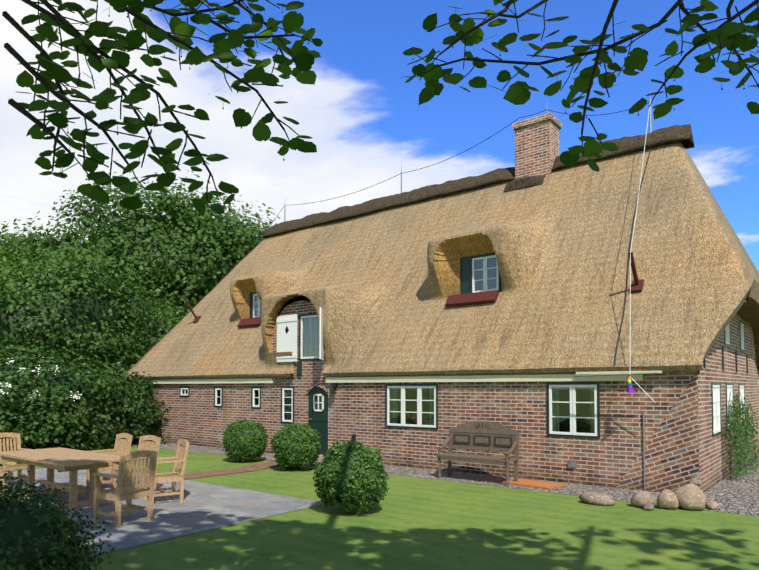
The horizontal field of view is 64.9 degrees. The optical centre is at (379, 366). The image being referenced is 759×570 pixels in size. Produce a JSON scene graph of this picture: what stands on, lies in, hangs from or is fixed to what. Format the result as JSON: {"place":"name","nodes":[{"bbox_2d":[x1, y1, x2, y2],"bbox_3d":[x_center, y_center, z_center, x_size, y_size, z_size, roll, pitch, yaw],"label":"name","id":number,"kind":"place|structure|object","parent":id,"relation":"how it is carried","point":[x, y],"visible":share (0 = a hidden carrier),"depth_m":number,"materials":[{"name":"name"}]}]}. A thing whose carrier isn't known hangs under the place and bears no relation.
{"place":"outdoors","nodes":[
{"label":"outdoors","id":0,"kind":"place"},
{"bbox_2d":[3,468,323,558],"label":"terrace paving","id":1,"kind":"structure","parent":0,"point":[202,506],"depth_m":9.24,"materials":[{"name":"grey stone"}]},
{"bbox_2d":[0,465,15,499],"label":"garden chair","id":2,"kind":"object","parent":1,"relation":"on","point":[5,470],"visible":0.15,"depth_m":8.73,"materials":[{"name":"brown wood"}]},
{"bbox_2d":[0,432,31,482],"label":"garden chair","id":3,"kind":"object","parent":1,"relation":"on","point":[14,465],"visible":0.48,"depth_m":11.61,"materials":[{"name":"brown wood"}]},
{"bbox_2d":[0,447,135,509],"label":"garden table","id":4,"kind":"object","parent":1,"relation":"on","point":[71,461],"visible":0.75,"depth_m":9.67,"materials":[{"name":"brown wood"}]},
{"bbox_2d":[86,433,132,489],"bbox_3d":[-5.119,1.781,11.275,0.600,1.011,0.649,-2,-3,42],"label":"garden chair","id":5,"kind":"object","parent":1,"relation":"on","point":[122,446],"visible":0.52,"depth_m":11.30,"materials":[{"name":"brown wood"}]},
{"bbox_2d":[92,450,157,527],"bbox_3d":[-3.596,1.682,8.437,0.649,1.011,0.600,-1,-2,30],"label":"garden chair","id":6,"kind":"object","parent":1,"relation":"on","point":[129,489],"visible":1,"depth_m":8.31,"materials":[{"name":"brown wood"}]},
{"bbox_2d":[111,435,160,492],"bbox_3d":[-4.395,1.763,10.744,0.600,1.011,0.649,-1,-2,35],"label":"garden chair","id":7,"kind":"object","parent":1,"relation":"on","point":[141,446],"visible":0.33,"depth_m":10.88,"materials":[{"name":"brown wood"}]},
{"bbox_2d":[141,439,188,504],"bbox_3d":[-3.586,1.736,9.979,0.649,1.011,0.600,1,-2,-32],"label":"garden chair","id":8,"kind":"object","parent":1,"relation":"on","point":[179,462],"visible":0.85,"depth_m":9.89,"materials":[{"name":"brown wood"}]},
{"bbox_2d":[184,459,278,478],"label":"brick path","id":9,"kind":"structure","parent":0,"point":[265,465],"depth_m":13.55,"materials":[{"name":"red brick"}]},
{"bbox_2d":[0,0,758,270],"label":"sky","id":10,"kind":"structure","parent":0,"point":[362,118],"materials":[{"name":"blue"}]},
{"bbox_2d":[2,441,758,569],"bbox_3d":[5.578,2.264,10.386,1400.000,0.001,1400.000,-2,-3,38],"label":"lawn ground","id":11,"kind":"structure","parent":0,"point":[411,523],"depth_m":7.71,"materials":[{"name":"green plant"}]},
{"bbox_2d":[0,229,71,283],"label":"tree","id":12,"kind":"object","parent":11,"relation":"on","point":[18,261],"depth_m":29.92,"materials":[{"name":"green plant"}]},
{"bbox_2d":[0,219,89,276],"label":"tree","id":13,"kind":"object","parent":11,"relation":"on","point":[20,239],"depth_m":35.10,"materials":[{"name":"green plant"}]},
{"bbox_2d":[0,464,113,569],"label":"shrub","id":14,"kind":"object","parent":11,"relation":"on","point":[80,554],"depth_m":5.30,"materials":[{"name":"green plant"}]},
{"bbox_2d":[0,336,150,451],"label":"rhododendron shrub","id":15,"kind":"object","parent":11,"relation":"on","point":[72,417],"depth_m":17.13,"materials":[{"name":"green plant"}]},
{"bbox_2d":[0,230,173,379],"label":"tree","id":16,"kind":"object","parent":11,"relation":"on","point":[69,273],"depth_m":24.67,"materials":[{"name":"green plant"}]},
{"bbox_2d":[79,366,169,446],"bbox_3d":[-8.844,1.446,20.153,3.374,2.921,3.669,-2,-3,38],"label":"rhododendron shrub","id":17,"kind":"object","parent":11,"relation":"on","point":[142,380],"depth_m":19.81,"materials":[{"name":"green plant"}]},
{"bbox_2d":[1,171,279,322],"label":"tree","id":18,"kind":"object","parent":11,"relation":"on","point":[243,236],"depth_m":36.79,"materials":[{"name":"green plant"}]},
{"bbox_2d":[128,291,193,365],"bbox_3d":[-13.101,0.028,32.784,12.094,8.040,10.533,-2,-3,38],"label":"tree","id":19,"kind":"object","parent":11,"relation":"on","point":[171,313],"depth_m":30.48,"materials":[{"name":"green plant"}]},
{"bbox_2d":[222,419,267,461],"bbox_3d":[-3.421,1.892,15.306,1.211,1.099,1.212,-2,-3,38],"label":"boxwood ball","id":20,"kind":"object","parent":11,"relation":"on","point":[230,454],"depth_m":14.94,"materials":[{"name":"green plant"}]},
{"bbox_2d":[269,422,320,468],"bbox_3d":[-1.908,1.815,13.741,1.210,1.100,1.214,-2,-3,38],"label":"boxwood ball","id":21,"kind":"object","parent":11,"relation":"on","point":[313,434],"depth_m":13.39,"materials":[{"name":"green plant"}]},
{"bbox_2d":[313,440,389,513],"bbox_3d":[-0.407,1.642,9.114,1.150,1.059,1.207,-2,-3,38],"label":"boxwood ball","id":22,"kind":"object","parent":11,"relation":"on","point":[377,458],"depth_m":8.76,"materials":[{"name":"green plant"}]},
{"bbox_2d":[92,439,758,515],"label":"cobble strip","id":23,"kind":"object","parent":11,"relation":"on","point":[740,495],"depth_m":11.53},
{"bbox_2d":[150,427,264,452],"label":"plants","id":24,"kind":"object","parent":23,"relation":"on","point":[163,437],"visible":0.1,"depth_m":19.98,"materials":[{"name":"green plant"}]},
{"bbox_2d":[436,421,518,485],"bbox_3d":[1.988,1.728,12.181,1.620,1.191,0.581,-2,-3,38],"label":"garden bench","id":25,"kind":"object","parent":23,"relation":"on","point":[485,436],"visible":1,"depth_m":12.27,"materials":[{"name":"brown wood"}]},
{"bbox_2d":[503,478,565,489],"bbox_3d":[3.009,2.285,11.616,0.620,0.035,1.000,2,-3,-44],"label":"garden door board","id":26,"kind":"object","parent":23,"relation":"on","point":[536,484],"visible":1,"depth_m":11.52,"materials":[{"name":"orange wood"}]},
{"bbox_2d":[705,501,718,508],"bbox_3d":[5.197,2.157,9.321,0.167,0.117,0.173,1,-2,-28],"label":"field stone","id":27,"kind":"object","parent":23,"relation":"on","point":[711,505],"visible":0.94,"depth_m":9.27,"materials":[{"name":"beige stone"}]},
{"bbox_2d":[723,392,758,479],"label":"climbing rose","id":28,"kind":"object","parent":23,"relation":"on","point":[750,430],"depth_m":12.82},
{"bbox_2d":[579,491,614,505],"bbox_3d":[3.543,2.142,9.733,0.591,0.192,0.332,-2,-3,38],"label":"field stone","id":29,"kind":"object","parent":11,"relation":"on","point":[596,498],"visible":0.98,"depth_m":9.61,"materials":[{"name":"beige stone"}]},
{"bbox_2d":[630,491,655,506],"bbox_3d":[4.181,2.095,9.451,0.384,0.237,0.305,-2,-3,38],"label":"field stone","id":30,"kind":"object","parent":11,"relation":"on","point":[640,498],"visible":0.77,"depth_m":9.38,"materials":[{"name":"beige stone"}]},
{"bbox_2d":[643,503,653,509],"bbox_3d":[4.166,2.170,9.242,0.171,0.095,0.154,-2,-3,38],"label":"field stone","id":31,"kind":"object","parent":11,"relation":"on","point":[648,506],"visible":1,"depth_m":9.19,"materials":[{"name":"beige stone"}]},
{"bbox_2d":[657,489,678,508],"bbox_3d":[4.521,2.068,9.363,0.299,0.287,0.284,-1,-2,15],"label":"field stone","id":32,"kind":"object","parent":11,"relation":"on","point":[667,498],"visible":1,"depth_m":9.27,"materials":[{"name":"beige stone"}]},
{"bbox_2d":[674,483,706,509],"bbox_3d":[4.846,2.012,9.310,0.472,0.393,0.373,-2,-3,38],"label":"field stone","id":33,"kind":"object","parent":11,"relation":"on","point":[691,496],"visible":0.94,"depth_m":9.18,"materials":[{"name":"beige stone"}]},
{"bbox_2d":[688,479,701,485],"bbox_3d":[4.960,1.815,9.386,0.202,0.093,0.197,-2,-3,38],"label":"field stone","id":34,"kind":"object","parent":33,"relation":"on","point":[696,482],"visible":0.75,"depth_m":9.32,"materials":[{"name":"beige stone"}]},
{"bbox_2d":[2,0,758,215],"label":"linden","id":35,"kind":"object","parent":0,"point":[518,92],"depth_m":3.09,"materials":[{"name":"green plant"}]},
{"bbox_2d":[710,565,741,569],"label":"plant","id":36,"kind":"object","parent":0,"point":[727,567],"visible":1,"depth_m":2.57,"materials":[{"name":"green plant"}]},
{"bbox_2d":[698,314,758,492],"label":"gable wall","id":37,"kind":"structure","parent":0,"point":[713,465],"depth_m":12.45,"materials":[{"name":"brown brick"}]},
{"bbox_2d":[703,347,747,373],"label":"house wall anchors","id":38,"kind":"object","parent":37,"relation":"attached to","point":[704,364],"visible":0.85,"depth_m":13.97,"materials":[{"name":"black metal"}]},
{"bbox_3d":[0.831,1.455,19.875,19.150,2.280,9.000,-2,-3,38],"label":"house","id":39,"kind":"object","parent":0,"visible":0},
{"bbox_2d":[145,386,157,440],"bbox_3d":[-8.135,1.566,21.064,1.005,2.213,0.213,-2,-3,38],"label":"climber front","id":40,"kind":"object","parent":39,"relation":"attached to","point":[153,410],"visible":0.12,"depth_m":21.04,"materials":[{"name":"green plant"}]},
{"bbox_2d":[179,386,189,396],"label":"house window","id":41,"kind":"structure","parent":39,"relation":"attached to","point":[184,390],"depth_m":19.95,"materials":[{"name":"teal paint"}]},
{"bbox_2d":[214,387,222,406],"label":"house window","id":42,"kind":"structure","parent":39,"relation":"attached to","point":[218,396],"depth_m":18.83,"materials":[{"name":"teal paint"}]},
{"bbox_2d":[251,387,260,408],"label":"house window","id":43,"kind":"structure","parent":39,"relation":"attached to","point":[255,397],"depth_m":17.71,"materials":[{"name":"teal paint"}]},
{"bbox_2d":[281,386,293,423],"bbox_3d":[-2.461,1.090,17.024,0.930,1.450,0.462,-2,-3,38],"label":"house window","id":44,"kind":"structure","parent":39,"relation":"attached to","point":[287,404],"depth_m":16.87,"materials":[{"name":"teal paint"}]},
{"bbox_2d":[308,387,327,453],"bbox_3d":[-1.666,1.454,16.137,0.780,1.820,0.060,-2,-3,38],"label":"house door","id":45,"kind":"structure","parent":39,"relation":"attached to","point":[318,409],"depth_m":16.13,"materials":[{"name":"teal paint"}]},
{"bbox_2d":[131,371,696,487],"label":"house wall","id":46,"kind":"structure","parent":39,"relation":"attached to","point":[606,459],"depth_m":13.36,"materials":[{"name":"brick"}]},
{"bbox_2d":[276,307,323,375],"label":"shutters","id":47,"kind":"object","parent":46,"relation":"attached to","point":[287,341],"visible":0.96,"depth_m":16.76,"materials":[{"name":"white wood"}]},
{"bbox_2d":[305,382,329,393],"bbox_3d":[-1.686,0.579,16.143,0.936,0.330,0.001,-2,-3,38],"label":"door arch","id":48,"kind":"structure","parent":46,"relation":"attached to","point":[317,384],"depth_m":16.14,"materials":[{"name":"brick"}]},
{"bbox_2d":[148,371,662,383],"bbox_3d":[-2.137,0.363,16.418,18.400,0.180,0.158,-2,-3,38],"label":"eaves board","id":49,"kind":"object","parent":46,"relation":"attached to","point":[519,378],"depth_m":13.30,"materials":[{"name":"beige wood"}]},
{"bbox_2d":[385,384,437,429],"bbox_3d":[0.884,0.953,14.397,1.920,1.460,0.462,-2,-3,38],"label":"house window","id":50,"kind":"structure","parent":46,"relation":"attached to","point":[412,406],"depth_m":14.23,"materials":[{"name":"teal paint"}]},
{"bbox_2d":[329,383,644,490],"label":"wall fixtures","id":51,"kind":"object","parent":46,"relation":"attached to","point":[572,463],"visible":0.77,"depth_m":11.71,"materials":[{"name":"metal"}]},
{"bbox_2d":[546,382,599,438],"bbox_3d":[3.958,0.864,11.982,1.460,1.490,0.462,-2,-3,38],"label":"house window","id":52,"kind":"structure","parent":46,"relation":"attached to","point":[573,409],"depth_m":11.80,"materials":[{"name":"teal paint"}]},
{"bbox_2d":[616,371,699,492],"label":"brick buttress","id":53,"kind":"structure","parent":46,"relation":"attached to","point":[672,455],"depth_m":10.65,"materials":[{"name":"brown brick"}]},
{"bbox_2d":[128,140,758,378],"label":"thatch roof","id":54,"kind":"object","parent":39,"relation":"on","point":[378,287],"visible":0.9,"depth_m":14.48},
{"bbox_2d":[237,317,260,327],"bbox_3d":[-4.252,-1.458,19.699,1.080,0.314,0.276,-2,-3,38],"label":"roof dormer apron","id":55,"kind":"object","parent":54,"relation":"attached to","point":[250,322],"visible":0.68,"depth_m":19.64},
{"bbox_2d":[249,292,254,317],"bbox_3d":[-4.007,-2.026,19.772,0.920,1.030,0.001,-2,-3,38],"label":"roof dormer surround","id":56,"kind":"object","parent":54,"relation":"attached to","point":[251,304],"depth_m":20.01,"materials":[{"name":"wood"}]},
{"bbox_2d":[252,292,260,317],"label":"dormer window","id":57,"kind":"structure","parent":54,"relation":"on","point":[256,306],"depth_m":19.82,"materials":[{"name":"white wood"}]},
{"bbox_2d":[272,301,325,373],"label":"brick wall","id":58,"kind":"structure","parent":54,"relation":"in","point":[298,309],"depth_m":16.62,"materials":[{"name":"red brick"}]},
{"bbox_2d":[299,313,324,360],"bbox_3d":[-1.718,-0.804,16.506,1.360,1.680,0.462,-2,-3,38],"label":"window","id":59,"kind":"structure","parent":58,"relation":"in","point":[309,336],"depth_m":16.41,"materials":[{"name":"white wood"}]},
{"bbox_2d":[261,167,514,237],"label":"roof ridge","id":60,"kind":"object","parent":54,"relation":"on","point":[453,186],"visible":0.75,"depth_m":19.99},
{"bbox_2d":[135,99,651,365],"bbox_3d":[-0.886,-3.492,18.446,17.844,7.833,5.213,-2,-3,38],"label":"lightning rod cable","id":61,"kind":"object","parent":54,"relation":"attached to","point":[650,117],"visible":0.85,"depth_m":15.29,"materials":[{"name":"grey metal"}]},
{"bbox_2d":[125,372,657,402],"bbox_3d":[-2.506,0.582,16.345,18.901,0.549,0.131,-2,-3,38],"label":"rain gutter","id":62,"kind":"object","parent":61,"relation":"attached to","point":[628,374],"visible":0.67,"depth_m":10.79,"materials":[{"name":"grey"}]},
{"bbox_2d":[627,376,634,392],"bbox_3d":[4.541,0.326,10.764,0.143,0.300,0.160,-1,-2,21],"label":"windsock","id":63,"kind":"object","parent":62,"relation":"attached to","point":[630,390],"visible":1,"depth_m":10.75,"materials":[{"name":"multicoloured fabric"}]},
{"bbox_2d":[186,252,643,322],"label":"red roof brackets","id":64,"kind":"object","parent":54,"relation":"attached to","point":[637,285],"visible":0.96,"depth_m":12.14,"materials":[{"name":"red metal"}]},
{"bbox_2d":[445,290,498,306],"bbox_3d":[2.252,-1.656,14.611,1.360,0.314,0.276,-2,-3,38],"label":"roof dormer apron","id":65,"kind":"object","parent":54,"relation":"attached to","point":[484,297],"visible":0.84,"depth_m":14.53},
{"bbox_2d":[460,253,491,293],"bbox_3d":[2.497,-2.259,14.684,1.200,1.100,0.001,-2,-3,38],"label":"roof dormer surround","id":66,"kind":"object","parent":54,"relation":"attached to","point":[464,275],"visible":0.2,"depth_m":14.96,"materials":[{"name":"green wood"}]},
{"bbox_2d":[470,253,500,292],"bbox_3d":[2.717,-2.247,14.745,1.210,1.360,0.462,-2,-3,38],"label":"dormer window","id":67,"kind":"structure","parent":54,"relation":"on","point":[484,273],"depth_m":14.58,"materials":[{"name":"white wood"}]},
{"bbox_2d":[504,175,544,191],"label":"flashing","id":68,"kind":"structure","parent":54,"relation":"on","point":[522,182],"depth_m":16.79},
{"bbox_2d":[512,112,561,178],"bbox_3d":[4.554,-6.068,17.209,1.140,1.930,0.860,-2,-3,38],"label":"roof chimney","id":69,"kind":"object","parent":54,"relation":"on","point":[537,145],"visible":0.83,"depth_m":16.89,"materials":[{"name":"red brick"}]},
{"bbox_2d":[551,124,694,170],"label":"roof ridge","id":70,"kind":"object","parent":54,"relation":"on","point":[682,134],"visible":0.5,"depth_m":15.12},
{"bbox_2d":[297,175,758,380],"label":"thatch roof","id":71,"kind":"object","parent":39,"relation":"on","point":[752,319],"visible":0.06,"depth_m":15.80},
{"bbox_2d":[711,382,721,436],"bbox_3d":[6.506,0.843,11.964,0.462,1.450,1.350,-2,-3,38],"label":"window","id":72,"kind":"structure","parent":39,"relation":"attached to","point":[716,406],"depth_m":11.81,"materials":[{"name":"teal paint"}]},
{"bbox_2d":[724,323,730,346],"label":"gable window","id":73,"kind":"structure","parent":39,"relation":"attached to","point":[727,338],"depth_m":13.11,"materials":[{"name":"glass"}]},
{"bbox_2d":[726,383,733,431],"bbox_3d":[7.556,0.890,13.300,0.462,1.450,1.350,-2,-3,38],"label":"window","id":74,"kind":"structure","parent":39,"relation":"attached to","point":[729,387],"depth_m":13.13,"materials":[{"name":"teal paint"}]},
{"bbox_2d":[738,383,744,417],"bbox_3d":[8.731,0.942,14.793,0.462,1.450,1.350,-2,-3,38],"label":"window","id":75,"kind":"structure","parent":39,"relation":"attached to","point":[742,389],"depth_m":14.78,"materials":[{"name":"teal paint"}]},
{"bbox_2d":[740,320,744,351],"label":"gable window","id":76,"kind":"structure","parent":39,"relation":"attached to","point":[742,336],"depth_m":14.96,"materials":[{"name":"teal glass"}]}
]}

